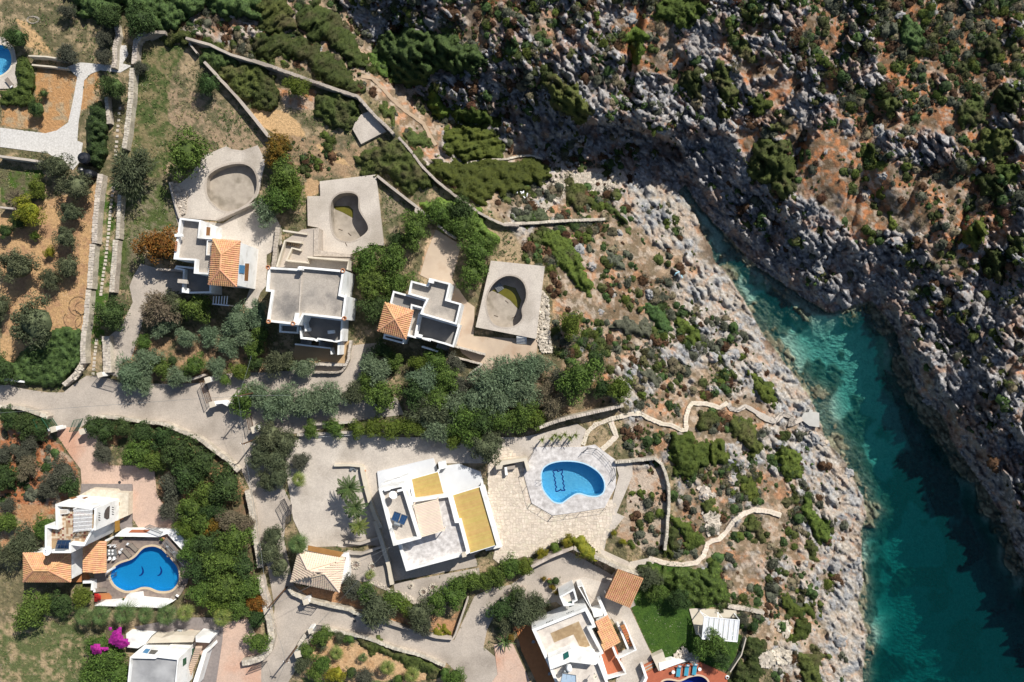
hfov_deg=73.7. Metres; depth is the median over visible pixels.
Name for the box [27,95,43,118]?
shrub
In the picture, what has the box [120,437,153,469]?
tree
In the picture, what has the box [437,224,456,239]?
stone wall
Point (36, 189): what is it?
shrub
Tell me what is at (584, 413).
stone wall
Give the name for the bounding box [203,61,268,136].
stone wall
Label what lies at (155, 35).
stone wall
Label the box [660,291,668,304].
cushion shrub
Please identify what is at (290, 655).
utility pole
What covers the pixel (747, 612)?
cushion shrub
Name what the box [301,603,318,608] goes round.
gate
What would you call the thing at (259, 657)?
stone wall
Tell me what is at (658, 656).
terrace wall
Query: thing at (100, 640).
tree
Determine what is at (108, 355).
stone wall
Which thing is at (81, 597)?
tree
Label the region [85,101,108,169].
evergreen screen
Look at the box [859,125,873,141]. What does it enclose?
cushion shrub
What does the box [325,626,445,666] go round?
stone wall
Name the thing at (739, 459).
boulder
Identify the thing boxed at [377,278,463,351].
villa
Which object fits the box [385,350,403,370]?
shrub
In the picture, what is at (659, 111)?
cushion shrub
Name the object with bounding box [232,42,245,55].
cushion shrub
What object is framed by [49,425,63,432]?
gate pier
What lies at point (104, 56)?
shrub
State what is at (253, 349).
tree
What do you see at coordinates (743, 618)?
shrub
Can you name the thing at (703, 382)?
cushion shrub
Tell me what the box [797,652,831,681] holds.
heath shrub
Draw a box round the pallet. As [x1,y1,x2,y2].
[494,283,503,291]
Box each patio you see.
[350,550,389,589]
[378,538,480,580]
[394,568,479,603]
[471,424,585,468]
[516,624,554,681]
[561,577,605,598]
[594,571,651,681]
[689,608,736,635]
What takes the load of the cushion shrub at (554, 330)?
on the ground at (928, 496)
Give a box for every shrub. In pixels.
[0,223,15,238]
[0,442,13,464]
[0,456,11,467]
[0,495,7,508]
[0,496,16,512]
[6,215,27,229]
[11,445,36,462]
[19,433,39,455]
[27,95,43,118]
[27,175,46,198]
[29,231,39,239]
[31,417,50,440]
[36,593,54,615]
[37,88,48,97]
[38,460,51,471]
[42,244,55,257]
[55,4,76,20]
[55,42,82,65]
[84,415,100,438]
[92,439,115,463]
[94,24,114,48]
[94,49,112,65]
[94,594,100,601]
[132,333,152,349]
[133,60,149,74]
[155,27,188,47]
[166,351,179,364]
[174,326,202,347]
[183,28,194,40]
[192,31,204,46]
[197,324,219,348]
[199,13,211,31]
[199,43,238,72]
[202,517,221,536]
[205,356,226,380]
[208,39,227,48]
[209,13,220,25]
[217,60,267,110]
[219,369,230,386]
[227,363,252,379]
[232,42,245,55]
[235,510,255,533]
[237,15,253,23]
[246,595,267,611]
[247,354,264,370]
[248,30,365,93]
[248,63,279,111]
[248,610,264,629]
[252,0,296,35]
[289,451,311,470]
[292,0,303,10]
[293,655,313,675]
[295,0,367,75]
[296,640,315,661]
[302,418,319,439]
[305,663,325,681]
[310,624,334,645]
[313,88,361,130]
[313,653,330,675]
[316,641,327,651]
[322,416,343,440]
[323,663,346,681]
[324,139,333,152]
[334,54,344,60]
[334,630,344,644]
[343,635,353,646]
[346,665,358,679]
[348,418,366,440]
[353,156,409,193]
[354,666,374,681]
[359,135,431,194]
[362,0,370,9]
[365,61,379,74]
[370,4,378,15]
[379,101,395,126]
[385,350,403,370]
[386,229,410,249]
[392,0,400,10]
[392,673,403,681]
[397,594,414,618]
[402,127,433,147]
[403,5,412,17]
[406,353,430,371]
[412,98,422,106]
[412,615,434,636]
[426,154,551,205]
[427,90,452,121]
[433,77,443,92]
[433,623,451,635]
[438,10,449,23]
[440,666,450,681]
[441,0,454,5]
[442,123,506,162]
[442,666,466,681]
[444,374,464,394]
[444,432,463,450]
[450,104,501,127]
[466,96,477,110]
[474,0,485,6]
[477,566,491,592]
[480,0,496,14]
[481,15,489,26]
[489,36,503,50]
[494,612,512,636]
[502,44,513,65]
[505,43,520,51]
[506,190,515,197]
[506,584,525,604]
[508,633,517,643]
[510,208,550,226]
[515,58,531,70]
[517,556,534,575]
[522,44,533,58]
[522,239,539,254]
[525,196,540,210]
[529,188,543,197]
[530,209,537,221]
[531,0,544,8]
[535,379,554,406]
[535,547,548,558]
[540,73,594,125]
[542,156,554,166]
[542,229,594,297]
[543,261,558,274]
[544,254,557,268]
[546,181,562,194]
[548,367,568,390]
[549,584,555,592]
[550,321,561,336]
[550,538,561,552]
[550,576,560,585]
[551,18,561,30]
[555,191,566,198]
[558,148,568,160]
[560,230,570,237]
[560,533,574,552]
[561,334,574,347]
[562,171,573,185]
[563,24,576,36]
[563,183,594,211]
[567,350,578,357]
[569,216,579,230]
[570,0,582,13]
[571,12,583,26]
[574,540,588,558]
[576,334,588,348]
[579,325,589,339]
[582,0,598,12]
[585,227,592,235]
[585,330,595,340]
[587,225,597,238]
[589,220,601,234]
[590,72,601,87]
[593,326,602,339]
[595,35,608,47]
[598,70,614,85]
[602,66,617,75]
[602,185,612,199]
[602,259,616,268]
[604,42,611,52]
[604,364,614,378]
[606,249,624,276]
[607,199,630,234]
[608,316,652,337]
[614,39,625,52]
[617,27,629,38]
[619,25,650,65]
[619,538,627,545]
[620,294,628,306]
[620,399,633,414]
[628,351,641,367]
[633,398,647,414]
[637,369,662,388]
[638,273,650,289]
[640,348,650,359]
[641,346,659,363]
[642,302,673,331]
[642,493,657,511]
[642,544,659,556]
[645,581,670,602]
[648,103,664,115]
[649,292,664,304]
[651,0,708,29]
[651,20,666,36]
[651,508,664,518]
[654,14,666,23]
[658,302,668,313]
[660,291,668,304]
[660,332,673,340]
[661,275,677,288]
[661,545,674,560]
[667,308,675,320]
[668,430,709,479]
[668,524,680,549]
[669,515,705,549]
[670,226,682,236]
[670,487,682,501]
[672,332,685,341]
[674,316,700,345]
[679,70,702,102]
[683,338,692,350]
[689,348,702,361]
[691,303,700,316]
[694,376,709,390]
[695,342,705,352]
[695,408,720,431]
[698,390,712,401]
[700,495,719,512]
[702,334,710,347]
[703,9,722,21]
[705,523,720,536]
[709,438,729,466]
[712,58,738,104]
[714,368,730,379]
[716,408,725,421]
[716,600,730,612]
[717,101,733,118]
[719,366,732,376]
[719,472,732,490]
[720,462,734,475]
[725,376,736,391]
[726,500,740,515]
[727,637,767,681]
[728,416,763,460]
[729,38,739,51]
[729,59,742,72]
[730,491,743,502]
[731,0,744,6]
[732,462,746,475]
[733,37,757,63]
[735,610,748,625]
[737,592,751,605]
[740,5,764,23]
[740,476,761,501]
[742,603,753,615]
[743,514,767,543]
[744,91,773,115]
[745,138,796,200]
[745,620,761,633]
[746,370,777,403]
[752,469,762,480]
[754,93,771,116]
[756,428,771,439]
[758,376,775,408]
[762,18,775,28]
[765,116,787,137]
[766,556,779,570]
[767,26,783,38]
[768,577,781,595]
[771,218,779,229]
[772,546,787,558]
[773,446,805,485]
[778,429,789,443]
[780,592,822,619]
[783,60,796,73]
[784,32,798,49]
[786,467,798,477]
[787,529,799,541]
[790,651,799,667]
[792,619,811,642]
[793,492,803,505]
[793,502,802,515]
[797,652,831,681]
[799,44,808,56]
[799,497,833,545]
[800,30,811,41]
[800,618,811,628]
[801,487,814,498]
[804,539,820,561]
[810,644,823,653]
[814,190,827,203]
[815,491,823,500]
[821,577,834,592]
[822,63,842,78]
[826,67,837,78]
[831,0,842,13]
[835,96,850,105]
[841,40,853,51]
[845,90,861,101]
[845,166,861,178]
[849,48,868,58]
[855,82,868,96]
[857,12,865,24]
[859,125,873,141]
[860,141,877,169]
[861,155,872,167]
[868,45,881,58]
[870,160,889,170]
[871,186,885,199]
[872,96,902,115]
[876,14,887,26]
[879,19,897,40]
[880,7,894,20]
[883,78,897,94]
[886,38,895,51]
[886,108,900,120]
[887,211,897,230]
[891,75,899,85]
[903,257,917,270]
[910,111,922,123]
[911,189,929,201]
[912,45,928,58]
[914,6,927,18]
[914,214,930,230]
[918,287,931,297]
[921,17,935,25]
[921,45,936,56]
[922,9,935,18]
[923,38,938,54]
[925,0,938,12]
[925,29,941,42]
[930,167,943,182]
[931,18,945,34]
[932,89,943,101]
[937,168,950,179]
[941,295,953,309]
[945,0,958,10]
[947,28,961,43]
[952,310,967,323]
[953,348,962,360]
[956,93,989,129]
[957,217,989,252]
[959,79,975,94]
[959,350,971,357]
[960,47,974,61]
[961,18,975,32]
[962,81,977,93]
[963,55,976,68]
[966,160,975,174]
[967,126,1016,162]
[969,180,980,194]
[970,3,985,14]
[972,39,985,52]
[976,33,1003,63]
[976,170,1004,201]
[977,200,995,211]
[980,245,1008,281]
[981,290,991,301]
[982,92,990,107]
[990,82,1023,114]
[994,155,1022,182]
[996,5,1013,16]
[996,48,1009,66]
[1001,208,1011,220]
[1004,296,1019,309]
[1006,379,1018,393]
[1007,232,1023,252]
[1009,61,1023,73]
[1010,11,1023,20]
[1011,27,1023,40]
[1013,188,1023,204]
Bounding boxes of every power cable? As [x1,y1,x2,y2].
[4,396,232,412]
[243,448,267,606]
[270,550,382,606]
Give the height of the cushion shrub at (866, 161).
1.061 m
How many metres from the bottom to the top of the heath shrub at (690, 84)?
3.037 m
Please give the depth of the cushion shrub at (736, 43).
108.29 m
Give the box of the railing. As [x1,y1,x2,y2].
[582,448,615,481]
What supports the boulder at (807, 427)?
on the ground at (928, 496)
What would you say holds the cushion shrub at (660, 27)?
on the ground at (928, 496)
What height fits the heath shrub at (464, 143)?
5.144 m
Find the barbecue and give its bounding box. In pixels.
[504,464,514,474]
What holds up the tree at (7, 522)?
on the ground at (928, 496)
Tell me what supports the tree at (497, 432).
on the ground at (928, 496)
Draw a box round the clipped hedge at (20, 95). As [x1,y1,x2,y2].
[0,55,35,107]
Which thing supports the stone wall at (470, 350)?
on the ground at (928, 496)
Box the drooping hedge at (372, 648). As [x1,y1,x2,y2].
[356,635,392,657]
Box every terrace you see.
[176,205,281,256]
[293,341,348,362]
[420,230,537,386]
[487,447,615,562]
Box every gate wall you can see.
[47,425,65,430]
[215,400,231,405]
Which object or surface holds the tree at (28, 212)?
on the ground at (928, 496)
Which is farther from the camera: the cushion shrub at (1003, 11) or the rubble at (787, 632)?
the rubble at (787, 632)
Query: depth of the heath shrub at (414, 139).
110.91 m
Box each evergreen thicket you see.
[73,0,262,31]
[369,53,389,76]
[372,27,488,88]
[899,14,926,51]
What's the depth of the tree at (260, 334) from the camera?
107.66 m
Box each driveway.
[57,427,174,540]
[109,264,182,376]
[189,619,260,681]
[285,433,518,546]
[492,641,529,681]
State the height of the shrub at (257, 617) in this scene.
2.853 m
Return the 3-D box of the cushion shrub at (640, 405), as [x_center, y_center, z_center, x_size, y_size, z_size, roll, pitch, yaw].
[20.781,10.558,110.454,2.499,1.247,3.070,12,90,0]
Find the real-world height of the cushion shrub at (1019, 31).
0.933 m
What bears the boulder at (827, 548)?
on the ground at (928, 496)
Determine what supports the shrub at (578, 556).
on the ground at (928, 496)
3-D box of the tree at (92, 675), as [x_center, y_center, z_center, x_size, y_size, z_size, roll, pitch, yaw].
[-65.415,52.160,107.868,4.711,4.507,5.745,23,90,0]
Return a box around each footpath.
[361,74,436,145]
[581,401,728,445]
[600,421,618,450]
[648,507,781,566]
[727,402,776,423]
[756,411,802,426]
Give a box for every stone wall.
[0,155,68,166]
[0,206,15,210]
[0,404,53,418]
[28,55,68,62]
[32,64,70,70]
[62,361,87,385]
[80,290,95,363]
[87,244,99,288]
[87,414,165,424]
[92,174,107,243]
[102,336,114,372]
[104,97,113,125]
[109,240,122,292]
[111,25,123,69]
[115,195,125,239]
[122,68,138,150]
[131,37,144,65]
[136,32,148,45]
[145,31,166,40]
[156,268,182,271]
[163,421,242,471]
[168,373,207,381]
[169,183,180,218]
[185,37,269,70]
[188,43,199,55]
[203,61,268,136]
[241,602,276,665]
[244,489,264,567]
[252,59,358,100]
[257,574,276,628]
[272,227,281,266]
[288,586,362,616]
[295,631,307,650]
[297,429,384,435]
[313,366,346,373]
[315,340,352,366]
[316,420,355,424]
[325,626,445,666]
[334,463,363,466]
[345,536,377,544]
[346,545,380,554]
[357,95,395,136]
[360,465,382,527]
[373,520,394,584]
[376,175,432,221]
[387,596,468,639]
[398,136,518,227]
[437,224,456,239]
[448,356,482,373]
[455,345,485,355]
[501,585,525,600]
[504,218,604,224]
[531,546,573,567]
[535,403,623,430]
[573,543,641,576]
[614,456,670,516]
[663,514,668,549]
[726,603,764,614]
[728,636,746,671]
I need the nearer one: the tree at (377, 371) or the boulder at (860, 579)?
the tree at (377, 371)
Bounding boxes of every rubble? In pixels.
[72,364,83,379]
[169,182,187,215]
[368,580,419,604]
[536,290,552,352]
[538,172,625,211]
[673,646,698,664]
[696,484,715,499]
[701,510,721,536]
[758,652,771,668]
[761,646,792,665]
[774,619,791,638]
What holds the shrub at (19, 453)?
on the ground at (928, 496)
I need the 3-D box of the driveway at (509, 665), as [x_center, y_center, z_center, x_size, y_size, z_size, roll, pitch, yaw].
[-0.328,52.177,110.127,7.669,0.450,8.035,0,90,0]
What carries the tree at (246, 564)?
on the ground at (928, 496)
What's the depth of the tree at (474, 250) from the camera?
106.59 m
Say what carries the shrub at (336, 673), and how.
on the ground at (928, 496)
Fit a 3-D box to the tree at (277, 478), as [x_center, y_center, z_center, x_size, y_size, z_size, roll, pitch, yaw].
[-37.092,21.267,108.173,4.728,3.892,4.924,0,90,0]
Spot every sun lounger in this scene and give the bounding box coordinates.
[5,77,13,88]
[93,587,106,592]
[120,547,131,557]
[125,542,138,551]
[166,545,171,556]
[169,589,178,599]
[175,584,185,596]
[676,665,681,676]
[684,664,689,675]
[692,664,697,674]
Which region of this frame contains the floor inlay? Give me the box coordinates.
[99,593,111,598]
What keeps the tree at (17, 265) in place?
on the ground at (928, 496)
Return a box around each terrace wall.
[95,591,175,607]
[114,527,167,536]
[166,528,193,559]
[496,456,529,470]
[640,662,647,681]
[651,649,665,670]
[659,656,685,670]
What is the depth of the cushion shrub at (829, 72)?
107.60 m
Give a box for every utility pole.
[265,586,287,608]
[283,645,297,662]
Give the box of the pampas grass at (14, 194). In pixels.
[5,187,30,209]
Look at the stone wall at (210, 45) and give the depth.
108.40 m
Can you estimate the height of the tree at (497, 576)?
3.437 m
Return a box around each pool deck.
[0,37,17,88]
[94,537,190,606]
[169,145,264,220]
[307,175,383,254]
[476,261,544,338]
[523,444,615,515]
[646,662,726,681]
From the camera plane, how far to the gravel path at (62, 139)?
109.95 m
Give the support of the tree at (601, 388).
on the ground at (928, 496)
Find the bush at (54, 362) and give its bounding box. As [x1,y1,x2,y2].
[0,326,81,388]
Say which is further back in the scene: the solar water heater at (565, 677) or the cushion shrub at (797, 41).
the cushion shrub at (797, 41)
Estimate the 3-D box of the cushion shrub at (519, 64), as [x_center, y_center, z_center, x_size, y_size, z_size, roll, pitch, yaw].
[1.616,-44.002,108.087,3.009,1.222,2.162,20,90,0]
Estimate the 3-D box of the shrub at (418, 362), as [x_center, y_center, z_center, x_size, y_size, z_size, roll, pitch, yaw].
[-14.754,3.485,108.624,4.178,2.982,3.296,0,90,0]
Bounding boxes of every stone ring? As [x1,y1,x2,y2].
[351,559,360,568]
[368,562,375,569]
[419,587,426,595]
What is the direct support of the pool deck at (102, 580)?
on the ground at (928, 496)
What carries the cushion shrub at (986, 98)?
on the ground at (928, 496)
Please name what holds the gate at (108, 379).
on the ground at (928, 496)
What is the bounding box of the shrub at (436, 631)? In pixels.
[433,623,451,635]
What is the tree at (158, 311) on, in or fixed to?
on the ground at (928, 496)
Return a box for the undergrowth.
[1,0,1023,681]
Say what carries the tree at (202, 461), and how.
on the ground at (928, 496)
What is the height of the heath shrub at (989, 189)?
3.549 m
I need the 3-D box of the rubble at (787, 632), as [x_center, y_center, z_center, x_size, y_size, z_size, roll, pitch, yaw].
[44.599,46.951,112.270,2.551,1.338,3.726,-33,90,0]
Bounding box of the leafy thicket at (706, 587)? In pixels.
[637,560,730,608]
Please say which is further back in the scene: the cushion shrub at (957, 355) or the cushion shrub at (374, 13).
the cushion shrub at (957, 355)
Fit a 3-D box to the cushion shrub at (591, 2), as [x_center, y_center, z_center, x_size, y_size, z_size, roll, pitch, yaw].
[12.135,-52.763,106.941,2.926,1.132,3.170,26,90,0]
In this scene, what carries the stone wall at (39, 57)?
on the ground at (928, 496)
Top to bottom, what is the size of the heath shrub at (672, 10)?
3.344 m
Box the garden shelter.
[697,610,739,641]
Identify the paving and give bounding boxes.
[80,484,132,529]
[134,617,222,681]
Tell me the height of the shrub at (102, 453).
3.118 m
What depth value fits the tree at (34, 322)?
105.46 m
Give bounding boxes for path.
[0,45,130,169]
[246,255,266,308]
[600,462,653,568]
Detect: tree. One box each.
[0,24,29,49]
[0,246,42,283]
[0,293,11,321]
[0,351,17,384]
[0,405,19,430]
[0,464,18,490]
[0,512,22,532]
[0,534,27,571]
[6,519,41,555]
[8,290,52,350]
[11,193,46,226]
[11,587,50,632]
[12,411,36,440]
[16,451,38,481]
[31,512,54,540]
[35,151,76,181]
[36,472,59,500]
[38,268,63,291]
[46,453,79,489]
[48,587,78,617]
[51,225,79,250]
[53,253,79,278]
[54,169,93,202]
[56,472,81,497]
[57,201,86,222]
[71,585,91,609]
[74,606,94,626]
[78,661,113,681]
[81,638,128,674]
[84,633,109,653]
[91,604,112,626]
[92,4,122,28]
[92,295,130,331]
[93,73,128,99]
[96,417,116,443]
[105,660,128,681]
[108,145,159,203]
[108,417,134,440]
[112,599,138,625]
[114,351,143,395]
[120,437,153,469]
[124,0,160,39]
[128,418,153,444]
[130,224,177,265]
[130,372,153,396]
[132,348,165,376]
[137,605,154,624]
[138,288,185,327]
[141,451,168,471]
[147,425,178,451]
[149,356,170,381]
[150,319,179,339]
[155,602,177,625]
[156,472,185,503]
[157,496,184,521]
[158,288,186,316]
[160,433,198,466]
[161,125,212,182]
[165,365,192,387]
[168,456,205,494]
[171,518,195,539]
[174,294,211,323]
[174,490,201,525]
[176,532,199,562]
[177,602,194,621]
[178,558,213,583]
[181,351,206,376]
[183,443,222,480]
[184,577,215,606]
[189,529,223,564]
[190,509,211,535]
[194,474,225,506]
[195,72,219,96]
[197,498,227,520]
[198,547,241,580]
[199,596,231,615]
[205,570,244,601]
[208,461,244,504]
[210,334,238,359]
[212,523,256,557]
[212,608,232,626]
[214,507,249,531]
[220,298,250,335]
[225,594,251,620]
[228,383,253,418]
[230,548,256,582]
[231,325,255,347]
[233,572,262,601]
[242,298,268,329]
[242,378,271,410]
[242,630,272,653]
[243,335,266,360]
[244,437,272,471]
[250,195,277,229]
[251,321,269,346]
[254,418,285,450]
[255,181,295,212]
[255,468,278,491]
[258,446,288,471]
[258,539,282,563]
[259,384,281,422]
[261,463,291,490]
[262,129,292,168]
[262,346,295,378]
[263,523,284,546]
[269,151,302,189]
[269,381,298,422]
[269,552,289,577]
[271,429,298,458]
[275,174,305,210]
[281,76,311,97]
[283,387,317,417]
[286,531,309,553]
[289,358,319,378]
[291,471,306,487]
[307,383,326,414]
[318,380,348,415]
[328,645,344,659]
[335,475,364,502]
[340,379,366,404]
[341,571,362,601]
[343,496,369,518]
[348,513,369,535]
[352,242,379,278]
[352,263,379,282]
[354,291,390,324]
[356,370,375,394]
[356,580,377,603]
[357,261,390,301]
[358,347,381,373]
[358,652,368,662]
[359,586,397,630]
[360,357,390,389]
[362,380,403,414]
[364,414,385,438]
[364,568,374,579]
[370,336,395,360]
[376,243,406,283]
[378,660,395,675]
[379,418,404,440]
[381,269,417,297]
[383,588,406,612]
[394,415,425,438]
[400,208,430,251]
[401,375,427,410]
[402,395,450,423]
[403,665,419,681]
[404,362,438,393]
[406,596,434,632]
[420,415,454,443]
[422,381,450,411]
[424,348,446,369]
[425,198,452,225]
[427,361,459,393]
[427,585,446,616]
[439,585,466,611]
[440,388,466,427]
[443,214,478,238]
[444,348,468,375]
[445,401,480,439]
[445,573,470,591]
[446,193,473,221]
[449,375,473,397]
[455,257,488,293]
[456,231,493,273]
[456,386,487,412]
[460,419,484,448]
[462,571,485,591]
[467,363,503,406]
[468,405,495,434]
[468,430,504,465]
[476,233,499,256]
[482,388,519,418]
[484,427,504,444]
[484,594,514,621]
[485,353,522,395]
[487,408,516,433]
[488,558,506,589]
[496,631,516,652]
[501,550,521,579]
[507,399,539,433]
[508,589,539,628]
[510,352,539,386]
[510,368,543,406]
[524,589,550,619]
[526,409,546,432]
[529,353,556,373]
[542,391,568,420]
[554,357,604,406]
[558,310,583,341]
[583,346,607,375]
[592,375,612,398]
[605,374,636,403]
[636,564,664,591]
[664,589,691,610]
[691,636,716,660]
[701,626,731,656]
[712,645,730,671]
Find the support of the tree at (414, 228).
on the ground at (928, 496)
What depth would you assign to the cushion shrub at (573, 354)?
109.92 m
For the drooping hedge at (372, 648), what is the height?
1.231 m
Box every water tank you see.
[77,152,91,166]
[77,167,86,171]
[84,169,97,180]
[566,663,571,671]
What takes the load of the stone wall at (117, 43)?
on the ground at (928, 496)
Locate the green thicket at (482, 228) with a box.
[419,197,499,243]
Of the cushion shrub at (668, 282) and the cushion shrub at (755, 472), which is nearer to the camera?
the cushion shrub at (755, 472)
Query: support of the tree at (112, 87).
on the ground at (928, 496)
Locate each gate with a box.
[41,417,57,428]
[69,418,82,431]
[93,375,121,382]
[144,524,161,532]
[163,540,186,565]
[200,380,211,402]
[245,411,252,429]
[248,661,266,671]
[280,498,290,516]
[287,504,291,523]
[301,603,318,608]
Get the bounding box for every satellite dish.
[43,546,53,555]
[389,491,396,498]
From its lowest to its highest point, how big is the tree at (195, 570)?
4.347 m
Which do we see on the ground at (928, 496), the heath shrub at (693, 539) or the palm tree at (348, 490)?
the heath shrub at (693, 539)
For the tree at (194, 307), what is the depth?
106.73 m
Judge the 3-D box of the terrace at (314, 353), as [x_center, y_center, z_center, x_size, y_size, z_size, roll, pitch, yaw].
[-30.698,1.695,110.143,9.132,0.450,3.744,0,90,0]
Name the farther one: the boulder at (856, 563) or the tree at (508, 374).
the boulder at (856, 563)
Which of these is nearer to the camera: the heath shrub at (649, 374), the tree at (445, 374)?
the tree at (445, 374)
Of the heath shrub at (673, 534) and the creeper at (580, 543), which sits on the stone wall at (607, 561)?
the creeper at (580, 543)
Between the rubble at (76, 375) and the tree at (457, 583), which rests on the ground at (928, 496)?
the tree at (457, 583)
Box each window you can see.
[104,506,109,518]
[148,649,158,654]
[182,657,186,666]
[205,226,210,235]
[563,651,568,659]
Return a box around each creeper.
[569,535,597,560]
[571,552,615,573]
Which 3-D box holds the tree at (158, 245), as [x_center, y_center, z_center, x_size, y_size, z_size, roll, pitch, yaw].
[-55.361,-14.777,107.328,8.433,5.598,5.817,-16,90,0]
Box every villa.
[22,487,132,589]
[126,628,218,681]
[174,218,257,294]
[266,228,356,354]
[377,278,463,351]
[377,458,501,570]
[531,579,636,681]
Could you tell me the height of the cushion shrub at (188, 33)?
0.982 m
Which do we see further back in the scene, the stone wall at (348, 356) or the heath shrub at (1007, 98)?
the stone wall at (348, 356)
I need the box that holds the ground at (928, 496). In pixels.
[0,0,1023,681]
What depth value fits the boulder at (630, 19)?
108.17 m
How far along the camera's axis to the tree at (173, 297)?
107.00 m
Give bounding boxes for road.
[0,342,634,681]
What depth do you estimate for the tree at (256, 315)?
107.45 m
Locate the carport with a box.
[604,569,643,607]
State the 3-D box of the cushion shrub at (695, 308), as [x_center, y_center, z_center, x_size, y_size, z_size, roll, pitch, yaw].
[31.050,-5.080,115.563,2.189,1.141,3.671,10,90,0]
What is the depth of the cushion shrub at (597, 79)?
108.19 m
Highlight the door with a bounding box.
[244,262,249,281]
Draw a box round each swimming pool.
[0,43,12,76]
[108,544,180,592]
[204,162,258,212]
[329,191,369,242]
[485,274,527,328]
[541,460,604,503]
[661,674,708,681]
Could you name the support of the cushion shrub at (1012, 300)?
on the ground at (928, 496)
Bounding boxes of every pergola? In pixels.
[73,505,99,531]
[212,296,234,306]
[411,468,445,496]
[413,496,445,537]
[453,482,495,552]
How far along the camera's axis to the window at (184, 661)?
106.32 m
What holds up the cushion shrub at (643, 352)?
on the ground at (928, 496)
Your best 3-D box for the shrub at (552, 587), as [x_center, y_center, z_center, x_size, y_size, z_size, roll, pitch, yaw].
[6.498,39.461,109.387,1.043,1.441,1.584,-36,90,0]
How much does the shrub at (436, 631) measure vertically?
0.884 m
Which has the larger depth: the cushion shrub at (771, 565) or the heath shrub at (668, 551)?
the cushion shrub at (771, 565)
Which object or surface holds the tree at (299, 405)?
on the ground at (928, 496)
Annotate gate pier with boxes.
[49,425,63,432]
[79,428,89,434]
[96,372,109,377]
[204,376,215,382]
[208,400,219,407]
[250,425,259,433]
[294,648,301,657]
[302,594,311,604]
[307,623,315,633]
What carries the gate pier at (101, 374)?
on the ground at (928, 496)
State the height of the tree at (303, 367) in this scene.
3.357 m
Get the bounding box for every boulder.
[370,28,377,37]
[464,70,477,77]
[574,243,584,253]
[587,138,593,146]
[587,261,596,271]
[612,161,623,176]
[617,229,622,235]
[622,12,637,24]
[635,77,644,85]
[645,289,652,299]
[656,130,666,134]
[698,493,707,502]
[706,352,718,362]
[706,385,712,391]
[718,120,737,132]
[726,349,739,358]
[727,443,732,449]
[727,474,736,485]
[734,456,745,469]
[751,362,762,372]
[765,618,770,624]
[795,146,800,154]
[802,421,812,431]
[808,430,819,444]
[812,263,823,273]
[819,439,829,446]
[824,545,829,552]
[826,256,831,264]
[832,631,846,646]
[841,587,850,599]
[844,467,853,478]
[851,557,861,568]
[856,575,863,582]
[859,189,869,199]
[869,270,878,278]
[873,123,883,135]
[876,172,887,179]
[885,237,902,245]
[894,10,905,19]
[922,398,931,405]
[958,241,967,249]
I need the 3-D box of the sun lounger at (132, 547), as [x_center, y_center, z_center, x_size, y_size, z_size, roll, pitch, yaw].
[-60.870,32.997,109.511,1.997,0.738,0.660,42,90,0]
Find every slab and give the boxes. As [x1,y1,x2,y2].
[353,112,385,144]
[800,409,818,426]
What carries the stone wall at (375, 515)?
on the ground at (928, 496)
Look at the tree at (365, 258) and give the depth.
106.78 m
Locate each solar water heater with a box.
[55,540,70,550]
[391,511,407,526]
[560,669,575,681]
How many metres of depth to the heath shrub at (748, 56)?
108.14 m
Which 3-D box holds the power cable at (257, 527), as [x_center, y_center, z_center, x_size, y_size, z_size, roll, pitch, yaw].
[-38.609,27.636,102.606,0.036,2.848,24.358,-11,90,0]
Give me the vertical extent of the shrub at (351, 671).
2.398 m
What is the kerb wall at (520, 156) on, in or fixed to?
on the ground at (928, 496)
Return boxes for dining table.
[107,548,117,555]
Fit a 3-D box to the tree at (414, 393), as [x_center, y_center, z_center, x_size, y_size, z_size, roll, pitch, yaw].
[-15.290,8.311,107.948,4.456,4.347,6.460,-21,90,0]
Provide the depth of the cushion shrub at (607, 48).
108.24 m
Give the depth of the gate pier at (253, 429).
108.02 m
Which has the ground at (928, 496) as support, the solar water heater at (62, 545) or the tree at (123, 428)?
the tree at (123, 428)
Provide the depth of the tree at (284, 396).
107.14 m
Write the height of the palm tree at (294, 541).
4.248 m
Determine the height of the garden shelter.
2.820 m
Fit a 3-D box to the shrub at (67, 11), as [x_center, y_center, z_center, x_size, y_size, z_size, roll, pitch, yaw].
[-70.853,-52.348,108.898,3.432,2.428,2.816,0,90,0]
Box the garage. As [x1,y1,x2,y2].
[290,545,350,592]
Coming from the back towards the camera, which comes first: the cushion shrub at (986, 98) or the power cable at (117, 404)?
the cushion shrub at (986, 98)
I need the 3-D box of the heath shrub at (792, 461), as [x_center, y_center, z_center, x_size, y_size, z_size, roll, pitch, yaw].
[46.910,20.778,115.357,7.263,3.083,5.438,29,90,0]
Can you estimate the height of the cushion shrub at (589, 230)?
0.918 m
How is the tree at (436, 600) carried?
on the ground at (928, 496)
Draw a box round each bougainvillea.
[90,644,108,654]
[109,627,129,647]
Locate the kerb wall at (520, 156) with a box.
[471,155,542,162]
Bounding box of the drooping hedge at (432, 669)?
[392,651,440,681]
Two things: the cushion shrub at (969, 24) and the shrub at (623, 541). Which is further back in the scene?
the shrub at (623, 541)
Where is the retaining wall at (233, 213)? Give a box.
[215,202,253,221]
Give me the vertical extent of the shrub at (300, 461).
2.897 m
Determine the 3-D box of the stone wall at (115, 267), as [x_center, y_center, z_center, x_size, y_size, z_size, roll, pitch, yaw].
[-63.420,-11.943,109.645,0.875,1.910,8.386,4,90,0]
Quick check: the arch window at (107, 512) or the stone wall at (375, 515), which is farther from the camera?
the stone wall at (375, 515)
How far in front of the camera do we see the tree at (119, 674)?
106.93 m

